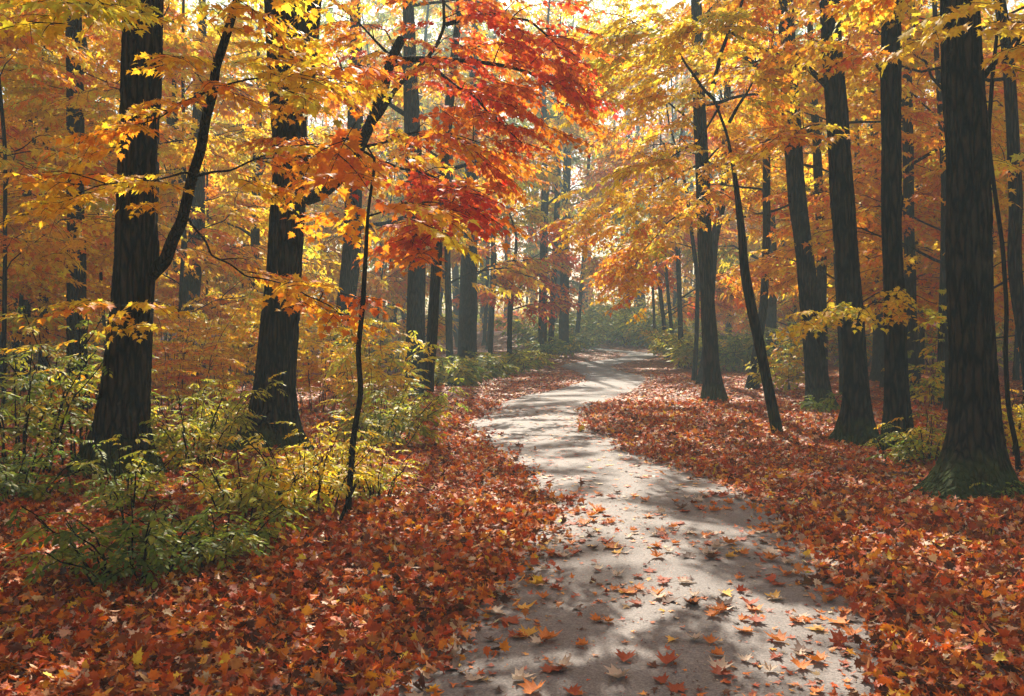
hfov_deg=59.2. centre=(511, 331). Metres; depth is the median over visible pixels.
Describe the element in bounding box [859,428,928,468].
plant
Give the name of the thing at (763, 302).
tree
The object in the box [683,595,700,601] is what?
fallen leaf
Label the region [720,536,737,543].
fallen leaf
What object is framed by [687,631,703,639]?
fallen leaf
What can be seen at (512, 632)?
fallen leaf
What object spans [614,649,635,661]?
fallen leaf
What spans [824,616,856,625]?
fallen leaf
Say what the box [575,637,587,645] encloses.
fallen leaf
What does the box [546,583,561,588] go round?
fallen leaf
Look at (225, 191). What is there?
forest tree
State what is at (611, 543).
fallen leaf
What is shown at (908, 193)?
tree
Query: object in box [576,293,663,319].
bush
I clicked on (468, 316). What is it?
tree
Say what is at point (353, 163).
sapling
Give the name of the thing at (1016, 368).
forest tree
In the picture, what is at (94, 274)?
forest tree
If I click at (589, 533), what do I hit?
fallen leaf
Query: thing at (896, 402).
tree
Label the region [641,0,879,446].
tree
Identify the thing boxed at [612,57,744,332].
misty tree
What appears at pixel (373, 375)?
bush
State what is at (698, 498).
fallen leaf
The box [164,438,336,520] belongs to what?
plant
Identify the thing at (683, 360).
bush
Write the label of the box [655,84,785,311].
misty tree
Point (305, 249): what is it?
forest tree
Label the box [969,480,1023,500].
plant
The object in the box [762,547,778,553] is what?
fallen leaf
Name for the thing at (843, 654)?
fallen leaf
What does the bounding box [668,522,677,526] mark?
fallen leaf
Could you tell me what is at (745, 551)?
fallen leaf
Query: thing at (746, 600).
fallen leaf
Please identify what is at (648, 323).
bush
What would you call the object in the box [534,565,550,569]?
fallen leaf
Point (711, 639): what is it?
fallen leaf
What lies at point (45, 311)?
tree
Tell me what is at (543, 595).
fallen leaf
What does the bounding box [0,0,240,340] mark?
forest tree
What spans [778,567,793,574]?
fallen leaf
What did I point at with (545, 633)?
fallen leaf
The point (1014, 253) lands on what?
tree
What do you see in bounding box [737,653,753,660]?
fallen leaf
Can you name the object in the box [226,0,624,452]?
tree
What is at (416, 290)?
tree
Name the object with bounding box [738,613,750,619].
fallen leaf
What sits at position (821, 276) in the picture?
tree
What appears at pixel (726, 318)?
forest tree
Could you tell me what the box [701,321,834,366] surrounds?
bush
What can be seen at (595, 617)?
fallen leaf
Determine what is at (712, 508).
fallen leaf
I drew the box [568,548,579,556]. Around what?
fallen leaf
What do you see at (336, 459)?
plant
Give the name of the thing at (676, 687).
fallen leaf
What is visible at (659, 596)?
fallen leaf
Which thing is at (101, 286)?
forest tree
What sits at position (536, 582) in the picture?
fallen leaf
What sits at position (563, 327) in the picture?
misty tree
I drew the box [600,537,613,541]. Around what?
fallen leaf
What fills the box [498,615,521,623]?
fallen leaf
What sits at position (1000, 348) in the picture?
bush
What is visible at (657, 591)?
fallen leaf
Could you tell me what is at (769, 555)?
fallen leaf
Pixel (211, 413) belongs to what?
plant
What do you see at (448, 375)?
bush
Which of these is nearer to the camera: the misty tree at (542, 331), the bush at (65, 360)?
the bush at (65, 360)
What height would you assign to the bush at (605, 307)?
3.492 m
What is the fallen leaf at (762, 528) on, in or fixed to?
on the path
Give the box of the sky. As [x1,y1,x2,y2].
[2,0,1023,310]
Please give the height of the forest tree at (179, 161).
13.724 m
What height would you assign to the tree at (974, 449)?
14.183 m
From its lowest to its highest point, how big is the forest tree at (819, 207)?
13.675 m
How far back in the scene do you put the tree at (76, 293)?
17.88 m
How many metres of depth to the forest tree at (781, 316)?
53.42 m
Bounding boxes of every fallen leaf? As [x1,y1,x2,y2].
[405,690,423,695]
[440,641,460,652]
[442,657,460,670]
[462,668,487,682]
[479,605,492,612]
[481,605,505,614]
[492,583,510,592]
[497,590,514,596]
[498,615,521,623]
[506,666,534,679]
[507,629,522,637]
[510,631,527,636]
[514,601,535,608]
[518,625,537,637]
[518,678,545,693]
[521,571,538,578]
[528,576,548,584]
[530,635,544,643]
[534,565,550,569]
[536,590,549,599]
[538,626,562,638]
[539,663,565,674]
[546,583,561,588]
[552,533,564,540]
[555,654,572,665]
[562,683,581,694]
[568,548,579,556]
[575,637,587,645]
[577,518,588,524]
[583,529,597,536]
[586,511,598,515]
[589,613,603,620]
[594,504,607,510]
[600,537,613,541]
[601,540,615,547]
[602,615,616,621]
[603,664,630,677]
[610,584,619,590]
[612,569,623,575]
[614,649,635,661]
[617,586,640,593]
[629,598,641,603]
[631,582,644,588]
[642,567,657,572]
[648,541,659,546]
[650,549,663,556]
[651,587,665,593]
[651,591,666,597]
[652,672,668,683]
[655,575,672,579]
[655,650,681,667]
[656,506,665,512]
[657,578,669,583]
[659,594,681,602]
[660,534,671,539]
[665,681,686,693]
[666,635,677,641]
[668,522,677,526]
[673,576,694,582]
[675,503,688,507]
[681,552,695,558]
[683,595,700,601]
[683,598,702,605]
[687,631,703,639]
[689,589,701,595]
[693,495,703,501]
[701,546,716,554]
[702,633,718,642]
[703,552,718,557]
[705,608,721,615]
[706,504,722,510]
[706,605,733,611]
[706,645,729,656]
[707,539,726,547]
[707,656,732,674]
[709,664,733,674]
[710,601,728,609]
[714,595,733,605]
[718,588,733,596]
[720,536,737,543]
[721,497,734,503]
[725,551,735,556]
[732,625,758,632]
[736,584,749,590]
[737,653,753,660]
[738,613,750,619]
[739,547,750,553]
[742,597,758,604]
[746,603,762,611]
[746,612,766,623]
[755,522,767,526]
[755,526,769,530]
[756,538,771,543]
[761,660,777,670]
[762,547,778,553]
[762,551,779,559]
[764,629,789,644]
[765,589,780,599]
[768,594,783,598]
[769,651,783,658]
[770,518,783,524]
[770,580,786,584]
[775,532,786,537]
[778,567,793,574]
[781,556,794,563]
[787,613,809,622]
[790,638,812,655]
[790,656,812,668]
[791,616,804,621]
[793,648,806,654]
[803,650,831,662]
[805,624,828,629]
[809,685,824,691]
[813,586,830,592]
[816,557,832,561]
[818,569,828,577]
[820,593,839,600]
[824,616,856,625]
[828,629,851,642]
[834,606,850,611]
[838,650,849,656]
[838,659,850,665]
[840,624,862,634]
[846,615,857,620]
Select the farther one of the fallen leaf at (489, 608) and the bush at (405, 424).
the bush at (405, 424)
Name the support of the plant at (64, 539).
on the ground
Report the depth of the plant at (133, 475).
7.51 m
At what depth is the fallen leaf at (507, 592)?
5.41 m
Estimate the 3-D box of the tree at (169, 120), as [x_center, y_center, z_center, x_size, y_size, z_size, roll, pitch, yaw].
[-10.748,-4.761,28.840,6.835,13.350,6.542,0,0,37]
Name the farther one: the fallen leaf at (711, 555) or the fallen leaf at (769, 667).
the fallen leaf at (711, 555)
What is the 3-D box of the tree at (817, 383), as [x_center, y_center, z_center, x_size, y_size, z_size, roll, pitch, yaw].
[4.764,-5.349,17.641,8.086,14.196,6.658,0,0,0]
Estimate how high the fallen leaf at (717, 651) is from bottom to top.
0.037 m
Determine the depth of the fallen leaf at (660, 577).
5.71 m
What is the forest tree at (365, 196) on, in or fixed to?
on the ground
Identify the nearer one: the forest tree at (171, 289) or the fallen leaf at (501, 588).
the fallen leaf at (501, 588)
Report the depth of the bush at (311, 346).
35.59 m
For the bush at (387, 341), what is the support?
on the ground
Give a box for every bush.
[0,305,157,466]
[0,313,112,473]
[0,437,115,502]
[7,336,65,375]
[32,315,166,369]
[77,296,260,414]
[154,281,263,396]
[154,306,245,370]
[219,313,354,364]
[227,298,391,412]
[306,306,449,420]
[316,378,472,448]
[329,312,458,372]
[398,356,497,386]
[437,354,518,378]
[465,349,548,375]
[494,311,587,347]
[494,346,565,368]
[513,336,587,357]
[531,309,622,343]
[547,330,611,351]
[557,300,648,342]
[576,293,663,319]
[583,308,673,345]
[613,308,720,346]
[638,326,729,360]
[639,328,700,354]
[649,325,749,368]
[668,327,802,372]
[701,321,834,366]
[745,319,865,360]
[745,333,831,392]
[787,319,872,365]
[866,320,1002,364]
[926,316,1014,372]
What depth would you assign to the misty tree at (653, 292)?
53.70 m
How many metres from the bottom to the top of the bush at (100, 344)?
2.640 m
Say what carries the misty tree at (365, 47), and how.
on the ground
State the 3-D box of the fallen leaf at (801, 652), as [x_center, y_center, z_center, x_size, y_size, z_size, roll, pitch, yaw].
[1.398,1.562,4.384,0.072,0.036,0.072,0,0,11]
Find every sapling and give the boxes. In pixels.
[259,62,483,514]
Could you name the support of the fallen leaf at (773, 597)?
on the path
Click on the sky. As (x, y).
(633, 5)
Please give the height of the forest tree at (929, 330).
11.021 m
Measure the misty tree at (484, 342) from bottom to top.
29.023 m
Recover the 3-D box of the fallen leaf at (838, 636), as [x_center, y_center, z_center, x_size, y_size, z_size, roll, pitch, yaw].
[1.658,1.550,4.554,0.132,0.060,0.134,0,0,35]
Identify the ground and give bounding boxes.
[0,310,1023,695]
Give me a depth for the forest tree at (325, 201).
50.53 m
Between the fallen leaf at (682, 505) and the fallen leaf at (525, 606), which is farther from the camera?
the fallen leaf at (682, 505)
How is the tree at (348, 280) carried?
on the ground
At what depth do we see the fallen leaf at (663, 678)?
4.04 m
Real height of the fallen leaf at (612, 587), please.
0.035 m
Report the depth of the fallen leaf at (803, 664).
4.23 m
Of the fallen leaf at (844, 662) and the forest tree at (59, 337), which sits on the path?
the fallen leaf at (844, 662)
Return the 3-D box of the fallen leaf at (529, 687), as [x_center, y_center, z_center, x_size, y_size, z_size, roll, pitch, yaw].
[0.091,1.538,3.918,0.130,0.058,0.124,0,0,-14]
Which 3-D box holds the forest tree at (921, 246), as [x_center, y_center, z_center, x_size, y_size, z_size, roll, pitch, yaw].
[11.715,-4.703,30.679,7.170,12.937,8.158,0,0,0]
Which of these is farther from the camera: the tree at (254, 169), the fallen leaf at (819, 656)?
the tree at (254, 169)
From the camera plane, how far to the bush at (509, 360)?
32.53 m
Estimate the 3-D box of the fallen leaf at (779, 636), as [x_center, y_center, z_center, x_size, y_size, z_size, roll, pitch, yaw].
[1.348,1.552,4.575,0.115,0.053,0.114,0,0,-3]
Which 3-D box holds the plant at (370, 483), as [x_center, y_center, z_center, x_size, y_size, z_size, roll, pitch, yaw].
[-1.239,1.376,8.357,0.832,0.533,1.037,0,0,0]
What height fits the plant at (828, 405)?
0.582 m
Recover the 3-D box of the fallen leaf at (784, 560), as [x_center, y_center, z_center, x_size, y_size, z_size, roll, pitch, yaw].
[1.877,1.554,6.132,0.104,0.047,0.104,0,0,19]
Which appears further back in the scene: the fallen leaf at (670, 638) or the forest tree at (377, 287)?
the forest tree at (377, 287)
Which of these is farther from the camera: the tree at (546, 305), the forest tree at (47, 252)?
the tree at (546, 305)
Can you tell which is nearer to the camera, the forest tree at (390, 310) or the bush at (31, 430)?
the bush at (31, 430)
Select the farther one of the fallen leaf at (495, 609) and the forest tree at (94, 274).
the forest tree at (94, 274)
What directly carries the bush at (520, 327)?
on the ground
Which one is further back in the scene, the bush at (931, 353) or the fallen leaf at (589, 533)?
the bush at (931, 353)
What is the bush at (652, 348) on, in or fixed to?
on the ground
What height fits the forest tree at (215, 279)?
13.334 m
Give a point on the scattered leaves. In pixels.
(725, 691)
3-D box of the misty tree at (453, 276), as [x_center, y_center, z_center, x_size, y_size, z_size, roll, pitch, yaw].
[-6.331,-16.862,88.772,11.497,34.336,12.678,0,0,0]
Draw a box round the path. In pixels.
[389,347,878,695]
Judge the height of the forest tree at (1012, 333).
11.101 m
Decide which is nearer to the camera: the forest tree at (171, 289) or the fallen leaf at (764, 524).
the fallen leaf at (764, 524)
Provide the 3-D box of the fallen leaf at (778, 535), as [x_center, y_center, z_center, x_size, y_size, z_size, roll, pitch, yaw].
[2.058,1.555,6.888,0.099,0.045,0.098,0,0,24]
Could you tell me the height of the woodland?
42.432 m
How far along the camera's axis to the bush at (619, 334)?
67.19 m
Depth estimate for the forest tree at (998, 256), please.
20.71 m
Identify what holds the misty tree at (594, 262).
on the ground
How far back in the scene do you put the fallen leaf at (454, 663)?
4.24 m
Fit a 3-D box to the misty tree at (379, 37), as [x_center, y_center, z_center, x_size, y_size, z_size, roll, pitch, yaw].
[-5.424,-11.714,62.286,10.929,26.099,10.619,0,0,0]
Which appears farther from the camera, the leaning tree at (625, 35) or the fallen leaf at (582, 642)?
the leaning tree at (625, 35)
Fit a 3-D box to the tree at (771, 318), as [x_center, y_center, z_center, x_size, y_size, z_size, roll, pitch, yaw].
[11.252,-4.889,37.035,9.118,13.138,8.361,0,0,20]
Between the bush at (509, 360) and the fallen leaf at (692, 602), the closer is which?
the fallen leaf at (692, 602)
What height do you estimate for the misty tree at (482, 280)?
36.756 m
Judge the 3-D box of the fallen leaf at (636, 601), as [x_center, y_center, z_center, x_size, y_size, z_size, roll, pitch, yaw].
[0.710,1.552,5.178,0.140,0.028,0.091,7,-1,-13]
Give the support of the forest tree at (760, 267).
on the ground
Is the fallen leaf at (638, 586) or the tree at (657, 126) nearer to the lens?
the fallen leaf at (638, 586)
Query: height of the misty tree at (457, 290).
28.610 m
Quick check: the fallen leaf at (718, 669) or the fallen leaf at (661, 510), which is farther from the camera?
the fallen leaf at (661, 510)
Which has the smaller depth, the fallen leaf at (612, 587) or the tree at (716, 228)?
the fallen leaf at (612, 587)
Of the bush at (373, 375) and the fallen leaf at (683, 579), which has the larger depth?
the bush at (373, 375)
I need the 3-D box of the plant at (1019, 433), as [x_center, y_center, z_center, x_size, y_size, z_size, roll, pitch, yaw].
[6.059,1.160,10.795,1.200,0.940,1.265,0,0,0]
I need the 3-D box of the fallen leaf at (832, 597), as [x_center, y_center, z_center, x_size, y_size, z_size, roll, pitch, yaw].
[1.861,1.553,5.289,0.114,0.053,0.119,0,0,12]
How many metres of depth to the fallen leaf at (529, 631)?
4.68 m
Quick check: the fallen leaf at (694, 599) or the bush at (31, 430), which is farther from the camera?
the bush at (31, 430)
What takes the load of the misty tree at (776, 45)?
on the ground
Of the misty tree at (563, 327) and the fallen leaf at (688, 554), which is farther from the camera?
the misty tree at (563, 327)
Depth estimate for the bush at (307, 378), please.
17.73 m
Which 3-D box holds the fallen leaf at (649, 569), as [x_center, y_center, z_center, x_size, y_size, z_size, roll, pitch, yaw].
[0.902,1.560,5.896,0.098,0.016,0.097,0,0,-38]
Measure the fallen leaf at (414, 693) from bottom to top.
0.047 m
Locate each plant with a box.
[1,490,246,597]
[65,433,182,517]
[83,372,285,473]
[103,504,309,581]
[154,377,287,448]
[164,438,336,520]
[226,421,402,524]
[274,415,387,488]
[336,449,422,502]
[793,390,841,412]
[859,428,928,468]
[874,410,946,467]
[883,332,944,404]
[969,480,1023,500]
[1001,389,1023,455]
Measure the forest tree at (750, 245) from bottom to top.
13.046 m
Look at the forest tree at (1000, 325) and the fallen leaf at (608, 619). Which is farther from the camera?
the forest tree at (1000, 325)
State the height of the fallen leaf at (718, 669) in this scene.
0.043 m
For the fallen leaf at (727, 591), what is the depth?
5.39 m
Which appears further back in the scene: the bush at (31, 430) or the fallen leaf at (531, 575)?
the bush at (31, 430)
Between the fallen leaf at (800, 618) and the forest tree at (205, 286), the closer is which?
the fallen leaf at (800, 618)
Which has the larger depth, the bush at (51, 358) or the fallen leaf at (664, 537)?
the bush at (51, 358)
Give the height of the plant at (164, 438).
1.109 m
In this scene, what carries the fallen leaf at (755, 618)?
on the path
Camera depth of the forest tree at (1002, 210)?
25.42 m
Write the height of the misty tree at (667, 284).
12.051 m
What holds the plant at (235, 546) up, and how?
on the ground
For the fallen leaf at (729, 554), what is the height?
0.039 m
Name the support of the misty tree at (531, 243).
on the ground
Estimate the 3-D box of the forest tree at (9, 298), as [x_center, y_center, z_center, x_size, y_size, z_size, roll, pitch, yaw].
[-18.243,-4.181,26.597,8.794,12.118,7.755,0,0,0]
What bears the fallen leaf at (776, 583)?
on the path
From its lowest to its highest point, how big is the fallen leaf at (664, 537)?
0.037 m
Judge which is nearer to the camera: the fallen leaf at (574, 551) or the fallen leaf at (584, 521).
the fallen leaf at (574, 551)
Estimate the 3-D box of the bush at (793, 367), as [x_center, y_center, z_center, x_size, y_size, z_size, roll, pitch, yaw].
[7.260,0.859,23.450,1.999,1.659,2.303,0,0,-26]
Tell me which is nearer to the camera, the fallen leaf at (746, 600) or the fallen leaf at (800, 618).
the fallen leaf at (800, 618)
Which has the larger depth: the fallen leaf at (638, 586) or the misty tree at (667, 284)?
the misty tree at (667, 284)
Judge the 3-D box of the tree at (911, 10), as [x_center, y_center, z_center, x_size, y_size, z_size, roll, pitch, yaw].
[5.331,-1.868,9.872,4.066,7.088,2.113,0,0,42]
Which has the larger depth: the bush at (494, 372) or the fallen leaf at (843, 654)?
the bush at (494, 372)
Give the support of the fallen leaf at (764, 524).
on the path
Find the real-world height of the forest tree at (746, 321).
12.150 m
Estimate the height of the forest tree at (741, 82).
12.176 m
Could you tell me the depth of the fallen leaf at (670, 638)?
4.58 m
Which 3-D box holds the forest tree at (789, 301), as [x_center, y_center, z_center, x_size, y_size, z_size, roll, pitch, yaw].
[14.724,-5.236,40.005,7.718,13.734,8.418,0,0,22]
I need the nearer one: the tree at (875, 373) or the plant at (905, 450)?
the plant at (905, 450)
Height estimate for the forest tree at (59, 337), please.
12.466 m
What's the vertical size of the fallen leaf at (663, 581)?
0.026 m
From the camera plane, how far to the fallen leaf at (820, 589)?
5.46 m
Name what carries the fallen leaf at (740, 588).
on the path
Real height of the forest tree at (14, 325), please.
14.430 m
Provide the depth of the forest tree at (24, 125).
21.41 m
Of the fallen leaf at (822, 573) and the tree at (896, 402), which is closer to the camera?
the fallen leaf at (822, 573)
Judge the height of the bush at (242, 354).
2.880 m
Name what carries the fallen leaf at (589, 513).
on the path
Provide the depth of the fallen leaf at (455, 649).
4.43 m
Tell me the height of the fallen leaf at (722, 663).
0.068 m
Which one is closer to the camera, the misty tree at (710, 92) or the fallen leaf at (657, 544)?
the fallen leaf at (657, 544)
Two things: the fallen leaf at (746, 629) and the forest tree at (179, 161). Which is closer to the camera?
the fallen leaf at (746, 629)
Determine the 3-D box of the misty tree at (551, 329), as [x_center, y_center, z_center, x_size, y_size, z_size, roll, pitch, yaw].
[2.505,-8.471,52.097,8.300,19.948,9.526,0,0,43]
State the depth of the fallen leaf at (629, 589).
5.42 m
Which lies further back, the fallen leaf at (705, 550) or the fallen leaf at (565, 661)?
the fallen leaf at (705, 550)
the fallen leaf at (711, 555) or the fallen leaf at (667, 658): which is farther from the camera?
the fallen leaf at (711, 555)
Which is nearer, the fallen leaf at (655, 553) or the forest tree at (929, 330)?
the fallen leaf at (655, 553)
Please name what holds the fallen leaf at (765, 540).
on the path
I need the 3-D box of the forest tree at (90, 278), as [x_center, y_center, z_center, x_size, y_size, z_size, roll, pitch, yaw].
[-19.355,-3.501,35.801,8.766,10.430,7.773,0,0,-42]
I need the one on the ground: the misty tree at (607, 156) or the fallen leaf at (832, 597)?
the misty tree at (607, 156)
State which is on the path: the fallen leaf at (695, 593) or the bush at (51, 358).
the fallen leaf at (695, 593)
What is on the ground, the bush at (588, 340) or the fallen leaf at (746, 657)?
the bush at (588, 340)
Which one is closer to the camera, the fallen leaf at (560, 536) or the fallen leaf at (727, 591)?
the fallen leaf at (727, 591)
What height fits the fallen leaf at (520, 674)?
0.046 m
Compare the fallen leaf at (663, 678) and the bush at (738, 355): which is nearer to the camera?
the fallen leaf at (663, 678)
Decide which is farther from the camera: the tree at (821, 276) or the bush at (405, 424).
the tree at (821, 276)
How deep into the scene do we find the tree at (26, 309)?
24.93 m
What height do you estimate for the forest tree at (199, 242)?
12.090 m
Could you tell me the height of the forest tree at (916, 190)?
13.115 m
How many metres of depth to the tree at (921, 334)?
33.90 m
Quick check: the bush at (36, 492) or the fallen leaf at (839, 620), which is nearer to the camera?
the fallen leaf at (839, 620)
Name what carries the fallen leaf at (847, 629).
on the path
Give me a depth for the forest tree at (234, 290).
45.26 m
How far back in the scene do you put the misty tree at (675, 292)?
87.17 m
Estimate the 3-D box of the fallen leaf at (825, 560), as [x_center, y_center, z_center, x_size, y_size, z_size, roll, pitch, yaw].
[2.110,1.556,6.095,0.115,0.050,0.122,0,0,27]
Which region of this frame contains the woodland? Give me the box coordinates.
[0,0,1022,339]
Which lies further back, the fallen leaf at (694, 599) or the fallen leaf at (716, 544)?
the fallen leaf at (716, 544)
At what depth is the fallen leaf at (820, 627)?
4.78 m
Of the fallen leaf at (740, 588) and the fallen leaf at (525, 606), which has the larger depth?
the fallen leaf at (740, 588)
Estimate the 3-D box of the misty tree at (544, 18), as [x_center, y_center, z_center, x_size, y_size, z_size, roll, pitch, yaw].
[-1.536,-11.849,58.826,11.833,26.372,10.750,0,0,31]
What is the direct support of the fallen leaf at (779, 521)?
on the path
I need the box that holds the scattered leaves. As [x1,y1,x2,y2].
[411,365,857,695]
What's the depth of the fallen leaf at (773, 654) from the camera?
4.35 m
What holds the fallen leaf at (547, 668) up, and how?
on the path
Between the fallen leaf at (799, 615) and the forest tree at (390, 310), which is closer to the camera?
the fallen leaf at (799, 615)
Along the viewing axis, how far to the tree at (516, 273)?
30.91 m
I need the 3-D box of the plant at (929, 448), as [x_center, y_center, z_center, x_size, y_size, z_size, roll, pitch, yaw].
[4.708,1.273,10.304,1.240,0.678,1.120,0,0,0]
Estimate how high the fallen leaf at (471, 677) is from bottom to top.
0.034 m
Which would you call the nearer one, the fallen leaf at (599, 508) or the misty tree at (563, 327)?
the fallen leaf at (599, 508)
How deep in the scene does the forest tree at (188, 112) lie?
36.54 m
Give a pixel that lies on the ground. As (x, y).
(340, 684)
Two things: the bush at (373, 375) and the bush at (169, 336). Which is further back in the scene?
the bush at (169, 336)
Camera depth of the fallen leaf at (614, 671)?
4.10 m
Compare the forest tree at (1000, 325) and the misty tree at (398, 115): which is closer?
the forest tree at (1000, 325)
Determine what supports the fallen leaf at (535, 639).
on the path
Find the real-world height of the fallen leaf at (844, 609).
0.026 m
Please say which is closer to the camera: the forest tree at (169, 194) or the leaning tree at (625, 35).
the leaning tree at (625, 35)
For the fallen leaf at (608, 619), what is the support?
on the path
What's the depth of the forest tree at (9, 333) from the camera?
29.38 m
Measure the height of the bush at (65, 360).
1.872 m
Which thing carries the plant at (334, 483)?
on the ground
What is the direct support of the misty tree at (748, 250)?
on the ground
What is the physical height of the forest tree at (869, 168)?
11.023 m
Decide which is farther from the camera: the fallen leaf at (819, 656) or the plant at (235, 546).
the plant at (235, 546)
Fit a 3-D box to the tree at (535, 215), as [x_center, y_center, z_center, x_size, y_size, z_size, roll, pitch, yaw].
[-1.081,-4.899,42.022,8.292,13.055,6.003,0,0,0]
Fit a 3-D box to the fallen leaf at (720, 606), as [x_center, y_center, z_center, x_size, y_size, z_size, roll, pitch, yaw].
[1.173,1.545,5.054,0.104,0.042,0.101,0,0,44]
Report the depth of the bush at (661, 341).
42.68 m
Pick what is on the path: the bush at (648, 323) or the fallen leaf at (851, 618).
the fallen leaf at (851, 618)
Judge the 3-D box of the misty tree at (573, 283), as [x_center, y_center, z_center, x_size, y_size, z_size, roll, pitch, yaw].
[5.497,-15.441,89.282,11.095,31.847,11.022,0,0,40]
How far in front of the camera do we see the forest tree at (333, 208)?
40.23 m
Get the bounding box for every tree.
[0,0,53,309]
[0,0,115,356]
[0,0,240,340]
[0,0,325,400]
[0,0,403,484]
[0,7,159,415]
[0,8,174,392]
[0,10,231,350]
[0,38,114,386]
[0,46,103,314]
[0,49,119,392]
[0,172,19,307]
[1,2,168,387]
[1,111,55,341]
[2,49,108,356]
[4,32,107,380]
[7,119,111,366]
[28,0,310,391]
[28,5,212,408]
[65,21,252,311]
[84,0,308,385]
[85,3,271,383]
[91,108,271,326]
[98,35,317,375]
[100,129,250,355]
[161,5,375,383]
[161,200,224,340]
[176,86,312,305]
[178,115,270,300]
[217,179,316,332]
[220,193,361,331]
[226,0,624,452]
[227,91,385,360]
[252,119,382,338]
[258,0,496,392]
[267,0,571,398]
[303,147,458,344]
[304,93,464,349]
[308,0,460,324]
[340,0,562,393]
[348,5,446,341]
[358,213,456,342]
[364,0,478,341]
[364,0,511,346]
[369,67,549,359]
[383,9,567,360]
[384,0,511,335]
[392,21,496,331]
[393,0,519,290]
[407,128,574,355]
[418,0,590,349]
[419,0,517,313]
[442,213,587,355]
[451,0,553,345]
[481,0,619,344]
[489,0,584,297]
[493,29,639,352]
[505,15,610,321]
[508,13,646,343]
[520,75,657,337]
[532,0,825,401]
[569,0,943,408]
[572,0,814,435]
[578,133,756,359]
[580,90,809,380]
[581,83,759,367]
[589,121,746,360]
[591,156,709,353]
[606,0,822,385]
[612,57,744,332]
[629,2,715,317]
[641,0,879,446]
[645,1,784,334]
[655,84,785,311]
[669,0,873,389]
[675,5,766,335]
[675,40,752,216]
[681,65,835,368]
[687,0,940,394]
[699,202,796,336]
[704,4,987,317]
[705,0,936,366]
[712,38,819,300]
[713,0,1023,450]
[719,17,816,328]
[719,118,870,359]
[721,0,1012,388]
[730,161,833,337]
[746,1,984,381]
[752,0,939,331]
[752,80,930,362]
[757,137,880,331]
[758,0,1023,401]
[761,0,1023,409]
[772,0,1023,412]
[777,284,872,343]
[787,0,1023,502]
[793,133,936,325]
[798,0,1023,398]
[807,0,1020,474]
[822,117,925,373]
[825,6,1023,383]
[828,0,1023,351]
[831,144,937,353]
[856,0,1023,328]
[879,106,1014,340]
[914,15,1023,380]
[919,27,1023,273]
[924,97,1023,310]
[991,60,1023,291]
[995,118,1014,334]
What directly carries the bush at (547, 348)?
on the ground
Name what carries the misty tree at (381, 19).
on the ground
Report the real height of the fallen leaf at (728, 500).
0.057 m
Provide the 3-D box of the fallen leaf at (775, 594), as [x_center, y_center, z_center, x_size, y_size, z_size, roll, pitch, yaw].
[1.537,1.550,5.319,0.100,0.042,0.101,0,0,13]
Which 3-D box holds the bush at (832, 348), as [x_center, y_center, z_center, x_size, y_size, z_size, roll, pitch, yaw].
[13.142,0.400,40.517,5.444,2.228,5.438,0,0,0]
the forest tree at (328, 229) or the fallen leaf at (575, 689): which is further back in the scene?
the forest tree at (328, 229)
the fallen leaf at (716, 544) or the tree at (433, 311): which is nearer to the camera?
the fallen leaf at (716, 544)
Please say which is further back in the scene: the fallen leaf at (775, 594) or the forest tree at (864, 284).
the forest tree at (864, 284)
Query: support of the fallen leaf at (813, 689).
on the path
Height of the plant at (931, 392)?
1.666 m
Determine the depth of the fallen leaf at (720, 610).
5.03 m
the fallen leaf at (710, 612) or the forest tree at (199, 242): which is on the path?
the fallen leaf at (710, 612)
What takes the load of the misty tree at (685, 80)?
on the ground
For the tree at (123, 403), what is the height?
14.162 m
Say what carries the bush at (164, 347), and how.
on the ground
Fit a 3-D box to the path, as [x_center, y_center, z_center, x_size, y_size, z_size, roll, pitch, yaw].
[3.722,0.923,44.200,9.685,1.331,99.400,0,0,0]
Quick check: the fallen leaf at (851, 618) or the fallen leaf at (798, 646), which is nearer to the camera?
the fallen leaf at (798, 646)
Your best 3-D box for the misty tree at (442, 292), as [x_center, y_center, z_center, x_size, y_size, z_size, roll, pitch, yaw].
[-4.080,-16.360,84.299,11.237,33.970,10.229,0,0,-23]
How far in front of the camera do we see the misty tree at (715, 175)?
82.40 m
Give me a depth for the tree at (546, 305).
37.25 m
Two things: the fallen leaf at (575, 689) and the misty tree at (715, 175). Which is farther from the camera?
the misty tree at (715, 175)
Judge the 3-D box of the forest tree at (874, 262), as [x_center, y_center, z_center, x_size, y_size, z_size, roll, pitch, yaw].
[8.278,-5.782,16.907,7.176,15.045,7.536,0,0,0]
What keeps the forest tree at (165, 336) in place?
on the ground
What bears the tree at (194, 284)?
on the ground
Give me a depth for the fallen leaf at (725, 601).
5.17 m
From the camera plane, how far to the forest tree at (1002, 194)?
23.35 m
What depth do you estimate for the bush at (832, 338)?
38.70 m
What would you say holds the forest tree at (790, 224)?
on the ground
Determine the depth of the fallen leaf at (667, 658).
4.28 m
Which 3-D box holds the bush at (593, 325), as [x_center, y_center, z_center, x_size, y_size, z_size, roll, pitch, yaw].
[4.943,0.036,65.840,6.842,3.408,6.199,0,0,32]
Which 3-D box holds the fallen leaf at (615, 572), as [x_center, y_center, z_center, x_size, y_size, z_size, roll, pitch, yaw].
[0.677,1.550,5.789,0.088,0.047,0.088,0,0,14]
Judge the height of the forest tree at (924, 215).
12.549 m
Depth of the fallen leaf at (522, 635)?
4.64 m
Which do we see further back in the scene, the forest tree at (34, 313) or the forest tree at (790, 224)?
the forest tree at (790, 224)
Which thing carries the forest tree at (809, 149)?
on the ground

